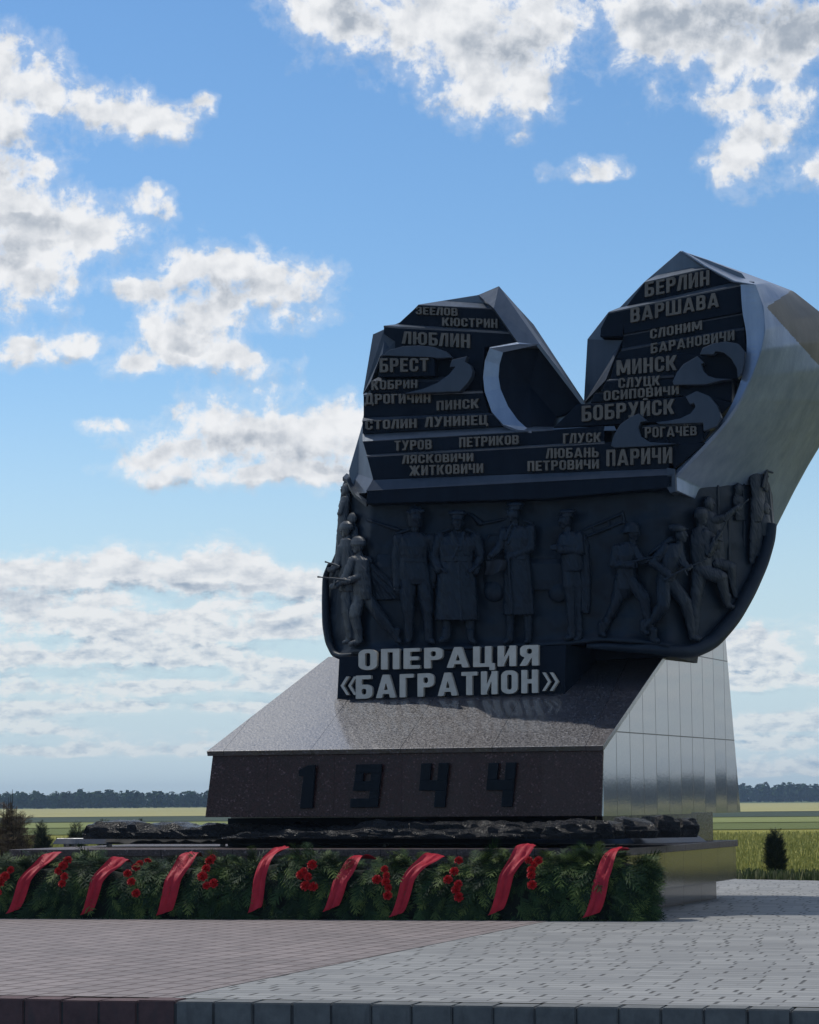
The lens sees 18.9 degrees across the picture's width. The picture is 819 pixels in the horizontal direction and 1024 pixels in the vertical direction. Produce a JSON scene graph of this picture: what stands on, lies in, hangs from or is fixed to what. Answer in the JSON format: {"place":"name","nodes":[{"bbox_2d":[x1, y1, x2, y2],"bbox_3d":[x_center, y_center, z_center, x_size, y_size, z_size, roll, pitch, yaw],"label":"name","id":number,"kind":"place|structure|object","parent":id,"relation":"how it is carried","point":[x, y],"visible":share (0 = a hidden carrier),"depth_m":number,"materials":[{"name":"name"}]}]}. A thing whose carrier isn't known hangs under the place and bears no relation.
{"place":"outdoors","nodes":[
{"label":"outdoors","id":0,"kind":"place"},
{"bbox_2d":[0,789,35,860],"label":"dry bush","id":1,"kind":"object","parent":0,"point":[14,837],"visible":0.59,"depth_m":54.70,"materials":[{"name":"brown plant"}]},
{"bbox_2d":[0,918,544,997],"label":"red path","id":2,"kind":"structure","parent":0,"point":[149,957],"depth_m":26.43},
{"bbox_2d":[0,837,668,921],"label":"garland","id":3,"kind":"object","parent":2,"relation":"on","point":[518,883],"visible":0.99,"depth_m":32.80,"materials":[{"name":"green plant"}]},
{"bbox_2d":[0,879,818,1006],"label":"plaza","id":4,"kind":"structure","parent":0,"point":[751,942],"depth_m":23.42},
{"bbox_2d":[31,820,54,848],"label":"thuja","id":5,"kind":"object","parent":4,"relation":"on","point":[42,840],"visible":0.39,"depth_m":57.33,"materials":[{"name":"green plant"}]},
{"bbox_2d":[68,819,88,846],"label":"thuja","id":6,"kind":"object","parent":4,"relation":"on","point":[74,834],"visible":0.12,"depth_m":57.12,"materials":[{"name":"green plant"}]},
{"bbox_2d":[9,251,818,907],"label":"monument","id":7,"kind":"object","parent":4,"relation":"on","point":[541,581],"visible":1,"depth_m":36.50,"materials":[{"name":"stone"}]},
{"bbox_2d":[82,819,357,838],"bbox_3d":[-2.661,4.670,36.233,4.742,0.287,0.692,-4,-7,24],"label":"black stone","id":8,"kind":"object","parent":7,"relation":"on","point":[125,829],"visible":0.65,"depth_m":36.31,"materials":[{"name":"stone"}]},
{"bbox_2d":[221,826,542,838],"bbox_3d":[-0.329,4.516,34.618,5.150,0.176,0.502,-4,-7,25],"label":"black stone","id":9,"kind":"object","parent":7,"relation":"on","point":[504,832],"visible":0.96,"depth_m":34.35,"materials":[{"name":"stone"}]},
{"bbox_2d":[354,818,586,830],"bbox_3d":[0.899,4.433,34.444,3.653,0.282,0.632,-4,-7,24],"label":"black stone","id":10,"kind":"object","parent":7,"relation":"on","point":[425,825],"visible":0.46,"depth_m":34.38,"materials":[{"name":"stone"}]},
{"bbox_2d":[541,820,616,838],"bbox_3d":[2.355,4.293,33.261,1.052,0.259,0.651,-4,-7,25],"label":"black stone","id":11,"kind":"object","parent":7,"relation":"on","point":[561,829],"visible":0.91,"depth_m":33.00,"materials":[{"name":"stone"}]},
{"bbox_2d":[592,822,624,838],"bbox_3d":[2.655,4.288,33.099,0.442,0.226,0.532,0,-7,-3],"label":"black stone","id":12,"kind":"object","parent":7,"relation":"on","point":[619,832],"visible":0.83,"depth_m":32.86,"materials":[{"name":"stone"}]},
{"bbox_2d":[614,817,658,838],"bbox_3d":[3.066,4.298,33.493,0.514,0.293,0.675,1,-7,-12],"label":"black stone","id":13,"kind":"object","parent":7,"relation":"on","point":[638,828],"visible":0.8,"depth_m":33.23,"materials":[{"name":"stone"}]},
{"bbox_2d":[641,815,681,837],"bbox_3d":[3.458,4.339,33.930,0.415,0.307,0.654,2,-7,-17],"label":"black stone","id":14,"kind":"object","parent":7,"relation":"on","point":[667,826],"visible":0.74,"depth_m":33.66,"materials":[{"name":"stone"}]},
{"bbox_2d":[676,818,699,836],"bbox_3d":[3.737,4.379,34.107,0.341,0.265,0.677,3,-7,-24],"label":"black stone","id":15,"kind":"object","parent":7,"relation":"on","point":[689,827],"visible":0.52,"depth_m":33.83,"materials":[{"name":"stone"}]},
{"bbox_2d":[0,803,818,817],"bbox_3d":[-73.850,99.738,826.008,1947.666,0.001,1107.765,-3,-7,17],"label":"pale field","id":16,"kind":"structure","parent":0,"point":[129,812],"depth_m":500.00,"materials":[{"name":"plant"}]},
{"bbox_2d":[0,811,818,822],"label":"dark field","id":17,"kind":"structure","parent":0,"point":[204,818],"depth_m":273.71,"materials":[{"name":"green plant"}]},
{"bbox_2d":[0,816,818,827],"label":"midway field","id":18,"kind":"structure","parent":0,"point":[715,820],"depth_m":208.28,"materials":[{"name":"green plant"}]},
{"bbox_2d":[0,0,818,800],"label":"sky","id":19,"kind":"structure","parent":0,"point":[212,212],"materials":[{"name":"blue"}]},
{"bbox_2d":[1,801,818,1008],"bbox_3d":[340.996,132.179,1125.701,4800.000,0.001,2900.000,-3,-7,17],"label":"ground","id":20,"kind":"structure","parent":0,"point":[423,1001],"depth_m":24.38,"materials":[{"name":"green plant"}]},
{"bbox_2d":[0,789,208,808],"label":"forest","id":21,"kind":"object","parent":20,"relation":"on","point":[78,799],"visible":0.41,"depth_m":1278.93,"materials":[{"name":"green plant"}]},
{"bbox_2d":[24,1001,791,1023],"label":"kerb bed","id":22,"kind":"object","parent":20,"relation":"on","point":[292,1014],"visible":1,"depth_m":19.30,"materials":[{"name":"grey concrete"}]},
{"bbox_2d":[0,995,185,1023],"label":"red kerb","id":23,"kind":"structure","parent":22,"relation":"on","point":[77,1010],"depth_m":19.68,"materials":[{"name":"concrete"}]},
{"bbox_2d":[176,999,818,1023],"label":"kerb","id":24,"kind":"structure","parent":22,"relation":"on","point":[227,1011],"depth_m":18.87,"materials":[{"name":"concrete"}]},
{"bbox_2d":[738,782,818,801],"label":"forest","id":25,"kind":"object","parent":20,"relation":"on","point":[788,792],"visible":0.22,"depth_m":1722.48,"materials":[{"name":"green plant"}]},
{"bbox_2d":[7,822,818,834],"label":"green field","id":26,"kind":"structure","parent":0,"point":[723,825],"depth_m":158.52,"materials":[{"name":"green plant"}]},
{"bbox_2d":[27,829,818,868],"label":"wheat field","id":27,"kind":"structure","parent":0,"point":[726,831],"depth_m":133.78,"materials":[{"name":"plant"}]},
{"bbox_2d":[0,830,818,873],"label":"wheat","id":28,"kind":"object","parent":27,"relation":"on","point":[795,862],"visible":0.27,"depth_m":81.38,"materials":[{"name":"yellow plant"}]},
{"bbox_2d":[760,828,788,870],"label":"thuja","id":29,"kind":"object","parent":27,"relation":"on","point":[775,858],"visible":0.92,"depth_m":51.74,"materials":[{"name":"green plant"}]},
{"bbox_2d":[736,867,818,880],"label":"verge grass","id":30,"kind":"structure","parent":0,"point":[781,874],"depth_m":48.22,"materials":[{"name":"green plant"}]}
]}

